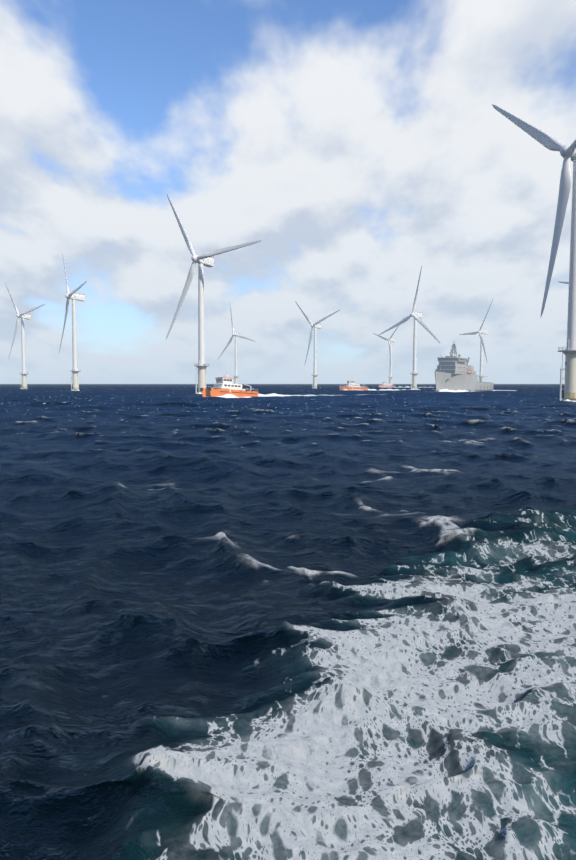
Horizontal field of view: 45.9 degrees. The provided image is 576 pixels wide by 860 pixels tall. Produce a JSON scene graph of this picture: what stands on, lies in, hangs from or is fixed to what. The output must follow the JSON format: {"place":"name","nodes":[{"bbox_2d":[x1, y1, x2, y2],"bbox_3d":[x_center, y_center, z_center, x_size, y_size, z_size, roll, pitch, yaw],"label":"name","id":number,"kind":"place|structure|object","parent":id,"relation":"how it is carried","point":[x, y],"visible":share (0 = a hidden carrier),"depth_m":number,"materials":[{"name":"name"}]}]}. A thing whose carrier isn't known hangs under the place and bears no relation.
{"place":"outdoors","nodes":[
{"label":"outdoors","id":0,"kind":"place"},
{"bbox_2d":[0,384,575,859],"bbox_3d":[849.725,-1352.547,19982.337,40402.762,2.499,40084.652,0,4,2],"label":"sea","id":1,"kind":"structure","parent":0,"point":[322,622],"depth_m":16.81,"materials":[{"name":"liquid"}]},
{"bbox_2d":[5,283,44,388],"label":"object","id":2,"kind":"object","parent":1,"relation":"on","point":[24,315],"visible":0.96,"depth_m":749.55,"materials":[{"name":"metal"}]},
{"bbox_2d":[59,254,86,390],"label":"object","id":3,"kind":"object","parent":1,"relation":"on","point":[74,298],"visible":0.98,"depth_m":583.79,"materials":[{"name":"metal"}]},
{"bbox_2d":[166,195,261,393],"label":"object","id":4,"kind":"object","parent":1,"relation":"in","point":[205,259],"visible":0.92,"depth_m":409.43,"materials":[{"name":"metal"}]},
{"bbox_2d":[200,372,257,396],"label":"boat","id":5,"kind":"object","parent":1,"relation":"on","point":[223,386],"visible":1,"depth_m":294.17,"materials":[{"name":"metal"}]},
{"bbox_2d":[206,394,250,397],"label":"bow wave","id":6,"kind":"object","parent":5,"relation":"attached to","point":[229,396],"depth_m":292.37,"materials":[{"name":"white liquid"}]},
{"bbox_2d":[218,306,254,383],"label":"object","id":7,"kind":"object","parent":1,"relation":"on","point":[236,335],"visible":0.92,"depth_m":1035.48,"materials":[{"name":"metal"}]},
{"bbox_2d":[258,393,332,396],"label":"boat wake","id":8,"kind":"object","parent":1,"relation":"on","point":[267,395],"visible":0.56,"depth_m":313.30,"materials":[{"name":"liquid"}]},
{"bbox_2d":[295,301,340,387],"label":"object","id":9,"kind":"object","parent":1,"relation":"on","point":[315,326],"visible":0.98,"depth_m":875.17,"materials":[{"name":"metal"}]},
{"bbox_2d":[339,380,367,389],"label":"boat","id":10,"kind":"object","parent":1,"relation":"in","point":[351,385],"visible":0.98,"depth_m":612.01,"materials":[{"name":"metal"}]},
{"bbox_2d":[378,382,394,386],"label":"boat","id":11,"kind":"object","parent":1,"relation":"in","point":[384,384],"visible":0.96,"depth_m":1102.48,"materials":[{"name":"metal"}]},
{"bbox_2d":[373,318,403,384],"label":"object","id":12,"kind":"object","parent":1,"relation":"on","point":[390,341],"visible":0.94,"depth_m":1162.00,"materials":[{"name":"metal"}]},
{"bbox_2d":[368,389,419,389],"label":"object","id":13,"kind":"object","parent":1,"relation":"on","point":[392,389],"visible":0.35,"depth_m":624.93,"materials":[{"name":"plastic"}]},
{"bbox_2d":[379,266,439,388],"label":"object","id":14,"kind":"object","parent":1,"relation":"on","point":[417,316],"visible":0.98,"depth_m":737.46,"materials":[{"name":"metal"}]},
{"bbox_2d":[438,389,468,391],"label":"bow wave","id":15,"kind":"object","parent":1,"relation":"on","point":[443,390],"materials":[{"name":"white liquid"}]},
{"bbox_2d":[434,344,493,391],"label":"ship","id":16,"kind":"object","parent":1,"relation":"on","point":[454,372],"visible":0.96,"depth_m":504.31,"materials":[{"name":"grey metal"}]},
{"bbox_2d":[459,299,492,381],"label":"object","id":17,"kind":"object","parent":1,"relation":"on","point":[481,333],"visible":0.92,"depth_m":980.50,"materials":[{"name":"metal"}]},
{"bbox_2d":[492,104,575,401],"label":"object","id":18,"kind":"object","parent":1,"relation":"in","point":[566,151],"visible":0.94,"depth_m":221.87,"materials":[{"name":"metal"}]},
{"bbox_2d":[0,0,575,383],"label":"sky","id":19,"kind":"structure","parent":0,"point":[364,144],"materials":[{"name":"white"}]}
]}

